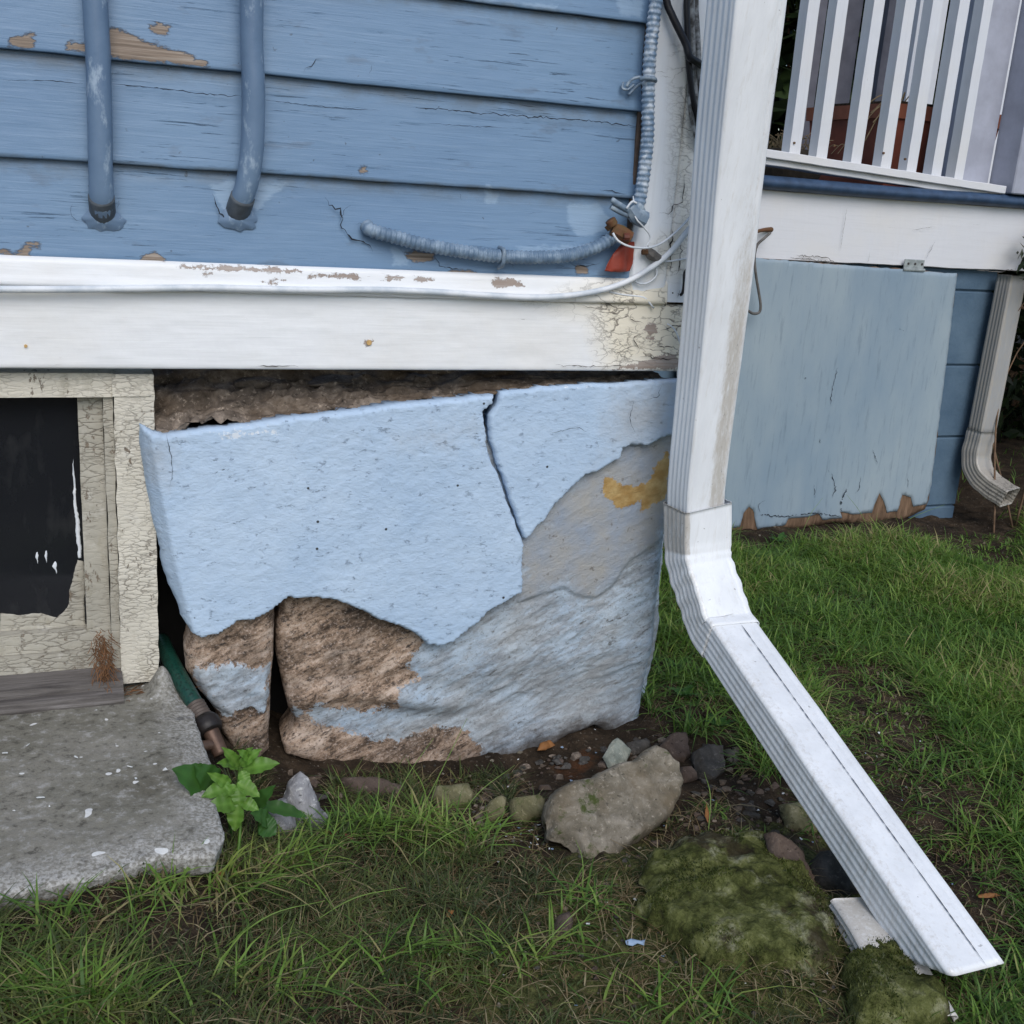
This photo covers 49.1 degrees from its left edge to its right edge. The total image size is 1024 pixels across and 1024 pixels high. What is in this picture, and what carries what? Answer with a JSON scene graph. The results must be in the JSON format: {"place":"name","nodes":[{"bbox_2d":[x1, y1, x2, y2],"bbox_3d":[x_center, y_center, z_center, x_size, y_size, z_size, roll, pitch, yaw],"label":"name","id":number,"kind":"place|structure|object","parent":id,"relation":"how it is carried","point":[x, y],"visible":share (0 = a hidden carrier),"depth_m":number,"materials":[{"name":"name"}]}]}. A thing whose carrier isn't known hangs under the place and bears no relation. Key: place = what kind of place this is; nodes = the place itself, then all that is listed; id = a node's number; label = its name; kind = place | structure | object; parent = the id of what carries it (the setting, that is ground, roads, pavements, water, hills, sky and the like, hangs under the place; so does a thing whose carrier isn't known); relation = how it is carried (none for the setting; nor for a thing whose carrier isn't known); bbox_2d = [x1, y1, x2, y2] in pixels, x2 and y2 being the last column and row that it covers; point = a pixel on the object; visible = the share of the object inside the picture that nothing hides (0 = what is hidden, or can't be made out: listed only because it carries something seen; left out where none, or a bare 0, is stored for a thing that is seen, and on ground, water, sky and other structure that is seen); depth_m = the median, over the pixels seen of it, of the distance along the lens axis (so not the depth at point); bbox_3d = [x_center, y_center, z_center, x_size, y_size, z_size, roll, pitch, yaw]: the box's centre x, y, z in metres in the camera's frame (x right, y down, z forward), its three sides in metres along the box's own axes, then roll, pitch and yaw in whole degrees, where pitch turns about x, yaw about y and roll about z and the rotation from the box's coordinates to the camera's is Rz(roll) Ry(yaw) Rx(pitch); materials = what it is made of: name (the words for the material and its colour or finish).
{"place":"outdoors","nodes":[
{"label":"outdoors","id":0,"kind":"place"},
{"bbox_2d":[0,326,1023,1023],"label":"ground","id":1,"kind":"structure","parent":0,"point":[972,510],"depth_m":1.55,"materials":[{"name":"brown soil"}]},
{"bbox_2d":[0,658,223,911],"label":"concrete pad","id":2,"kind":"object","parent":1,"relation":"on","point":[101,801],"visible":0.69,"depth_m":1.26,"materials":[{"name":"grey concrete"}]},
{"bbox_2d":[158,632,226,757],"bbox_3d":[-0.444,0.249,1.533,0.048,0.098,0.228,-6,19,-31],"label":"garden hose","id":3,"kind":"object","parent":1,"relation":"on","point":[208,723],"visible":0.74,"depth_m":1.49,"materials":[{"name":"green rubber"}]},
{"bbox_2d":[172,763,306,839],"bbox_3d":[-0.311,0.347,1.302,0.157,0.119,0.067,-3,18,-21],"label":"broad leaf weed","id":4,"kind":"object","parent":1,"relation":"on","point":[193,778],"visible":0.77,"depth_m":1.29,"materials":[{"name":"green plant"}]},
{"bbox_2d":[201,747,279,860],"bbox_3d":[-0.317,0.332,1.295,0.058,0.117,0.083,10,17,20],"label":"weed plant","id":5,"kind":"object","parent":1,"relation":"on","point":[230,800],"visible":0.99,"depth_m":1.28,"materials":[{"name":"green plant"}]},
{"bbox_2d":[268,772,327,836],"bbox_3d":[-0.289,0.393,1.451,0.064,0.076,0.111,12,18,26],"label":"rock","id":6,"kind":"object","parent":1,"relation":"on","point":[299,794],"visible":0.57,"depth_m":1.47,"materials":[{"name":"stone"}]},
{"bbox_2d":[325,830,352,839],"bbox_3d":[-0.220,0.412,1.428,0.036,0.009,0.012,3,16,-3],"label":"dead leaf","id":7,"kind":"object","parent":1,"relation":"on","point":[346,834],"visible":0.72,"depth_m":1.43,"materials":[{"name":"brown plant"}]},
{"bbox_2d":[340,777,406,798],"bbox_3d":[-0.198,0.395,1.596,0.097,0.041,0.035,1,17,-10],"label":"rock","id":8,"kind":"object","parent":1,"relation":"on","point":[372,783],"visible":0.57,"depth_m":1.58,"materials":[{"name":"brown stone"}]},
{"bbox_2d":[139,369,676,763],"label":"foundation wall","id":9,"kind":"structure","parent":1,"relation":"on","point":[381,566],"depth_m":1.59,"materials":[{"name":"blue paint"}]},
{"bbox_2d":[0,0,706,715],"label":"house","id":10,"kind":"structure","parent":9,"relation":"on","point":[506,124],"depth_m":1.42,"materials":[{"name":"blue paint"}]},
{"bbox_2d":[0,368,158,715],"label":"window","id":11,"kind":"structure","parent":10,"relation":"in","point":[78,547],"depth_m":1.45,"materials":[{"name":"beige paint"}]},
{"bbox_2d":[82,0,125,231],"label":"conduit pipe","id":12,"kind":"object","parent":10,"relation":"attached to","point":[101,214],"visible":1,"depth_m":1.26,"materials":[{"name":"blue metal"}]},
{"bbox_2d":[87,628,200,701],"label":"pine needles","id":13,"kind":"object","parent":10,"relation":"on","point":[103,650],"visible":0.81,"depth_m":1.47,"materials":[{"name":"brown plant"}]},
{"bbox_2d":[217,0,264,231],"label":"conduit pipe","id":14,"kind":"object","parent":10,"relation":"attached to","point":[239,214],"visible":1,"depth_m":1.32,"materials":[{"name":"blue metal"}]},
{"bbox_2d":[0,226,688,300],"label":"white cable","id":15,"kind":"object","parent":10,"relation":"attached to","point":[282,289],"visible":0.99,"depth_m":1.42,"materials":[{"name":"white plastic"}]},
{"bbox_2d":[360,219,617,269],"bbox_3d":[-0.022,-0.351,1.482,0.363,0.062,0.026,-2,17,-19],"label":"armoured cable","id":16,"kind":"object","parent":10,"relation":"attached to","point":[501,254],"visible":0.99,"depth_m":1.47,"materials":[{"name":"blue metal"}]},
{"bbox_2d":[604,217,633,243],"bbox_3d":[0.146,-0.383,1.526,0.041,0.036,0.026,2,16,-6],"label":"rusty connector","id":17,"kind":"object","parent":16,"relation":"attached to","point":[623,233],"visible":1,"depth_m":1.52,"materials":[{"name":"gold metal"}]},
{"bbox_2d":[612,217,688,248],"bbox_3d":[0.199,-0.393,1.545,0.142,0.062,0.009,-6,19,-30],"label":"thin wire","id":18,"kind":"object","parent":17,"relation":"attached to","point":[660,243],"visible":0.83,"depth_m":1.55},
{"bbox_2d":[605,242,634,271],"bbox_3d":[0.155,-0.353,1.554,0.010,0.042,0.070,19,22,42],"label":"red tab","id":19,"kind":"object","parent":10,"relation":"attached to","point":[621,259],"visible":0.94,"depth_m":1.55,"materials":[{"name":"plastic"}]},
{"bbox_2d":[609,291,653,308],"bbox_3d":[0.169,-0.299,1.582,0.074,0.023,0.004,-3,18,-21],"label":"thin wire","id":20,"kind":"object","parent":10,"relation":"on","point":[622,294],"visible":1,"depth_m":1.58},
{"bbox_2d":[621,0,662,207],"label":"armoured cable","id":21,"kind":"object","parent":10,"relation":"attached to","point":[648,78],"visible":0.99,"depth_m":1.49,"materials":[{"name":"metal"}]},
{"bbox_2d":[609,197,649,227],"bbox_3d":[0.158,-0.407,1.523,0.058,0.038,0.026,-3,18,-21],"label":"cable connector","id":22,"kind":"object","parent":21,"relation":"attached to","point":[631,210],"visible":0.98,"depth_m":1.52,"materials":[{"name":"metal"}]},
{"bbox_2d":[632,196,650,246],"bbox_3d":[0.176,-0.394,1.529,0.030,0.070,0.024,6,16,6],"label":"thin wire","id":23,"kind":"object","parent":22,"relation":"attached to","point":[645,229],"visible":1,"depth_m":1.53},
{"bbox_2d":[641,246,661,261],"bbox_3d":[0.195,-0.359,1.564,0.035,0.024,0.015,-3,18,-21],"label":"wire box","id":24,"kind":"object","parent":10,"relation":"attached to","point":[651,254],"visible":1,"depth_m":1.56,"materials":[{"name":"grey metal"}]},
{"bbox_2d":[634,267,657,284],"bbox_3d":[0.188,-0.339,1.570,0.038,0.041,0.004,-3,18,-21],"label":"thin wire","id":25,"kind":"object","parent":24,"relation":"hanging from","point":[652,279],"visible":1,"depth_m":1.57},
{"bbox_2d":[667,323,679,344],"bbox_3d":[0.235,-0.255,1.623,0.029,0.037,0.005,-3,18,-21],"label":"thin wire","id":26,"kind":"object","parent":10,"relation":"attached to","point":[671,326],"visible":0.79,"depth_m":1.62,"materials":[{"name":"grey metal"}]},
{"bbox_2d":[664,258,685,261],"bbox_3d":[0.234,-0.357,1.584,0.056,0.010,0.006,-3,18,-21],"label":"thin wire","id":27,"kind":"object","parent":10,"relation":"attached to","point":[680,259],"visible":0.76,"depth_m":1.58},
{"bbox_2d":[663,0,701,68],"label":"black cable","id":28,"kind":"object","parent":10,"relation":"attached to","point":[682,37],"visible":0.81,"depth_m":1.47,"materials":[{"name":"rubber"}]},
{"bbox_2d":[679,269,685,295],"bbox_3d":[0.246,-0.329,1.599,0.012,0.043,0.008,-3,18,-21],"label":"black hook","id":29,"kind":"object","parent":10,"relation":"attached to","point":[682,291],"visible":0.64,"depth_m":1.60,"materials":[{"name":"metal"}]},
{"bbox_2d":[683,0,697,122],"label":"black cable","id":30,"kind":"object","parent":10,"relation":"attached to","point":[687,31],"visible":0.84,"depth_m":1.49,"materials":[{"name":"rubber"}]},
{"bbox_2d":[687,86,695,138],"bbox_3d":[0.250,-0.546,1.524,0.039,0.105,0.006,-6,19,-31],"label":"bare wire","id":31,"kind":"object","parent":10,"relation":"attached to","point":[691,115],"visible":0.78,"depth_m":1.52,"materials":[{"name":"paint"}]},
{"bbox_2d":[690,0,697,128],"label":"grey cable","id":32,"kind":"object","parent":10,"relation":"attached to","point":[692,25],"visible":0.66,"depth_m":1.50,"materials":[{"name":"paint"}]},
{"bbox_2d":[695,0,701,95],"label":"grey cable","id":33,"kind":"object","parent":10,"relation":"attached to","point":[698,38],"visible":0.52,"depth_m":1.49,"materials":[{"name":"paint"}]},
{"bbox_2d":[663,0,1003,975],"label":"downspout","id":34,"kind":"object","parent":10,"relation":"attached to","point":[919,912],"visible":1,"depth_m":1.44,"materials":[{"name":"white metal"}]},
{"bbox_2d":[415,846,451,863],"bbox_3d":[-0.101,0.440,1.430,0.044,0.016,0.042,-10,22,-40],"label":"weed","id":35,"kind":"object","parent":1,"relation":"on","point":[427,851],"visible":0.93,"depth_m":1.43,"materials":[{"name":"green plant"}]},
{"bbox_2d":[431,783,474,810],"bbox_3d":[-0.081,0.399,1.560,0.063,0.040,0.042,-3,18,-21],"label":"rock","id":36,"kind":"object","parent":1,"relation":"on","point":[466,793],"visible":0.73,"depth_m":1.55,"materials":[{"name":"grey stone"}]},
{"bbox_2d":[2,553,959,1005],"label":"paint chips","id":37,"kind":"object","parent":1,"relation":"on","point":[514,837],"visible":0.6,"depth_m":1.43,"materials":[{"name":"white paint"}]},
{"bbox_2d":[483,795,506,821],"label":"rock","id":38,"kind":"object","parent":1,"relation":"on","point":[495,803],"visible":0.88,"depth_m":1.53,"materials":[{"name":"grey stone"}]},
{"bbox_2d":[0,722,1023,1023],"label":"front grass","id":39,"kind":"structure","parent":1,"relation":"on","point":[202,986],"depth_m":1.21,"materials":[{"name":"green plant"}]},
{"bbox_2d":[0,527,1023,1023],"bbox_3d":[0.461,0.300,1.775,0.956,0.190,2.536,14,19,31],"label":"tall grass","id":40,"kind":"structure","parent":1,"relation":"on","point":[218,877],"depth_m":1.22,"materials":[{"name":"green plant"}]},
{"bbox_2d":[1,576,1023,1023],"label":"dry grass","id":41,"kind":"structure","parent":1,"relation":"on","point":[527,902],"depth_m":1.29,"materials":[{"name":"green plant"}]},
{"bbox_2d":[509,794,544,824],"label":"rock","id":42,"kind":"object","parent":1,"relation":"on","point":[528,808],"visible":0.92,"depth_m":1.53,"materials":[{"name":"grey stone"}]},
{"bbox_2d":[42,495,1015,965],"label":"grass stalks","id":43,"kind":"object","parent":1,"relation":"on","point":[456,823],"depth_m":1.45,"materials":[{"name":"green plant"}]},
{"bbox_2d":[288,734,800,846],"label":"rubble crumbs","id":44,"kind":"object","parent":1,"relation":"on","point":[583,760],"visible":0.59,"depth_m":1.63,"materials":[{"name":"grey stone"}]},
{"bbox_2d":[537,740,554,750],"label":"dead leaf","id":45,"kind":"object","parent":1,"relation":"on","point":[545,745],"visible":1,"depth_m":1.77,"materials":[{"name":"orange plant"}]},
{"bbox_2d":[554,911,572,937],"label":"rock","id":46,"kind":"object","parent":1,"relation":"on","point":[563,916],"visible":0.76,"depth_m":1.28,"materials":[{"name":"brown stone"}]},
{"bbox_2d":[541,745,683,858],"bbox_3d":[0.143,0.401,1.513,0.232,0.120,0.111,-7,20,-34],"label":"boulder","id":47,"kind":"object","parent":1,"relation":"on","point":[633,801],"visible":0.92,"depth_m":1.49,"materials":[{"name":"grey stone"}]},
{"bbox_2d":[602,738,630,767],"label":"rock","id":48,"kind":"object","parent":1,"relation":"on","point":[618,751],"visible":0.91,"depth_m":1.74,"materials":[{"name":"grey stone"}]},
{"bbox_2d":[625,939,644,945],"bbox_3d":[0.139,0.482,1.254,0.024,0.006,0.009,-3,18,-21],"label":"paint chip","id":49,"kind":"object","parent":1,"relation":"on","point":[631,942],"visible":1,"depth_m":1.25,"materials":[{"name":"blue paint"}]},
{"bbox_2d":[627,738,650,754],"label":"rock","id":50,"kind":"object","parent":1,"relation":"on","point":[638,746],"visible":0.88,"depth_m":1.77,"materials":[{"name":"grey stone"}]},
{"bbox_2d":[659,732,690,761],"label":"rock","id":51,"kind":"object","parent":1,"relation":"on","point":[675,745],"visible":0.76,"depth_m":1.74,"materials":[{"name":"brown stone"}]},
{"bbox_2d":[668,685,699,696],"bbox_3d":[0.295,0.309,1.924,0.055,0.016,0.052,-3,18,-21],"label":"weed","id":52,"kind":"object","parent":1,"relation":"on","point":[689,689],"visible":0.96,"depth_m":1.93,"materials":[{"name":"green plant"}]},
{"bbox_2d":[680,766,697,783],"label":"rock","id":53,"kind":"object","parent":1,"relation":"on","point":[689,773],"visible":0.83,"depth_m":1.66,"materials":[{"name":"brown stone"}]},
{"bbox_2d":[475,828,937,1023],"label":"moss tufts","id":54,"kind":"object","parent":1,"relation":"on","point":[802,944],"visible":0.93,"depth_m":1.23,"materials":[{"name":"green plant"}]},
{"bbox_2d":[705,803,708,821],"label":"dead leaf","id":55,"kind":"object","parent":1,"relation":"on","point":[706,813],"visible":1,"depth_m":1.53,"materials":[{"name":"orange plant"}]},
{"bbox_2d":[691,744,724,780],"bbox_3d":[0.299,0.385,1.704,0.050,0.058,0.065,2,16,-8],"label":"rock","id":56,"kind":"object","parent":1,"relation":"on","point":[707,758],"visible":0.84,"depth_m":1.69,"materials":[{"name":"grey stone"}]},
{"bbox_2d":[410,526,1022,1014],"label":"pebbles","id":57,"kind":"object","parent":1,"relation":"on","point":[596,978],"visible":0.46,"depth_m":1.54,"materials":[{"name":"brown stone"}]},
{"bbox_2d":[706,713,733,726],"bbox_3d":[0.340,0.343,1.833,0.052,0.016,0.042,6,16,7],"label":"weed","id":58,"kind":"object","parent":1,"relation":"on","point":[722,720],"visible":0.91,"depth_m":1.84,"materials":[{"name":"green plant"}]},
{"bbox_2d":[633,830,845,977],"bbox_3d":[0.266,0.462,1.335,0.251,0.063,0.260,-3,18,-21],"label":"mossy mound","id":59,"kind":"object","parent":1,"relation":"on","point":[760,903],"visible":0.93,"depth_m":1.29,"materials":[{"name":"green plant"}]},
{"bbox_2d":[769,532,789,541],"bbox_3d":[0.681,0.065,2.849,0.064,0.023,0.052,-3,18,-21],"label":"weed","id":60,"kind":"object","parent":1,"relation":"on","point":[782,534],"visible":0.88,"depth_m":2.86,"materials":[{"name":"green plant"}]},
{"bbox_2d":[763,831,816,885],"bbox_3d":[0.350,0.433,1.406,0.077,0.053,0.032,12,18,26],"label":"rock","id":61,"kind":"object","parent":1,"relation":"on","point":[779,846],"visible":0.76,"depth_m":1.40,"materials":[{"name":"brown stone"}]},
{"bbox_2d":[778,802,818,833],"bbox_3d":[0.423,0.434,1.583,0.091,0.045,0.054,-3,18,-21],"label":"rock","id":62,"kind":"object","parent":1,"relation":"on","point":[794,816],"visible":0.49,"depth_m":1.57,"materials":[{"name":"grey stone"}]},
{"bbox_2d":[631,505,1023,1023],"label":"lawn grass","id":63,"kind":"structure","parent":1,"relation":"on","point":[954,573],"depth_m":2.19,"materials":[{"name":"green plant"}]},
{"bbox_2d":[809,850,858,894],"bbox_3d":[0.420,0.462,1.434,0.087,0.056,0.060,-3,18,-21],"label":"rock","id":64,"kind":"object","parent":1,"relation":"on","point":[832,873],"visible":0.48,"depth_m":1.41,"materials":[{"name":"black stone"}]},
{"bbox_2d":[654,0,1023,529],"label":"porch","id":65,"kind":"object","parent":1,"relation":"on","point":[865,333],"visible":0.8,"depth_m":2.89,"materials":[{"name":"white paint"}]},
{"bbox_2d":[748,227,773,314],"bbox_3d":[0.599,-0.583,2.713,0.036,0.208,0.111,17,21,38],"label":"hook wire","id":66,"kind":"object","parent":65,"relation":"hanging from","point":[769,229],"visible":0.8,"depth_m":2.71,"materials":[{"name":"grey metal"}]},
{"bbox_2d":[764,130,844,179],"bbox_3d":[0.760,-0.971,3.066,0.253,0.133,0.252,-6,19,-31],"label":"basket","id":67,"kind":"object","parent":65,"relation":"on","point":[770,171],"visible":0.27,"depth_m":3.01,"materials":[{"name":"wicker"}]},
{"bbox_2d":[806,101,1000,186],"bbox_3d":[1.116,-1.048,3.244,0.390,0.227,0.390,-3,18,-21],"label":"planter","id":68,"kind":"object","parent":65,"relation":"on","point":[840,118],"visible":0.26,"depth_m":3.10,"materials":[{"name":"ceramic"}]},
{"bbox_2d":[865,92,908,140],"bbox_3d":[1.017,-1.054,3.011,0.206,0.144,0.056,-3,18,-21],"label":"dried plant","id":69,"kind":"object","parent":68,"relation":"hanging from","point":[876,108],"visible":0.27,"depth_m":3.00,"materials":[{"name":"plant"}]},
{"bbox_2d":[961,274,1023,506],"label":"downspout","id":70,"kind":"object","parent":65,"relation":"attached to","point":[978,468],"visible":0.98,"depth_m":3.08,"materials":[{"name":"white metal"}]},
{"bbox_2d":[829,897,957,1022],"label":"pipe fragment","id":71,"kind":"object","parent":1,"relation":"on","point":[855,919],"visible":0.38,"depth_m":1.28,"materials":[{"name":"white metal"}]},
{"bbox_2d":[838,939,950,1023],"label":"mossy lump","id":72,"kind":"object","parent":71,"relation":"on","point":[921,994],"visible":0.82,"depth_m":1.18,"materials":[{"name":"green plant"}]},
{"bbox_2d":[768,0,1023,301],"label":"tree","id":73,"kind":"object","parent":1,"relation":"on","point":[783,80],"visible":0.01,"depth_m":5.33,"materials":[{"name":"green plant"}]},
{"bbox_2d":[977,892,999,897],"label":"dead leaf","id":74,"kind":"object","parent":1,"relation":"on","point":[989,895],"visible":1,"depth_m":1.43,"materials":[{"name":"orange plant"}]},
{"bbox_2d":[978,195,1023,440],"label":"shrub","id":75,"kind":"object","parent":1,"relation":"on","point":[1013,390],"visible":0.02,"depth_m":4.26,"materials":[{"name":"green plant"}]},
{"bbox_2d":[988,953,1023,1023],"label":"grass","id":76,"kind":"structure","parent":1,"relation":"on","point":[1005,976],"depth_m":1.27,"materials":[{"name":"green plant"}]},
{"bbox_2d":[993,237,1023,532],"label":"shrub","id":77,"kind":"object","parent":1,"relation":"on","point":[1020,265],"visible":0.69,"depth_m":3.10,"materials":[{"name":"green plant"}]},
{"bbox_2d":[874,398,1023,584],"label":"distant grass","id":78,"kind":"structure","parent":0,"point":[998,517],"depth_m":3.04,"materials":[{"name":"green plant"}]}
]}

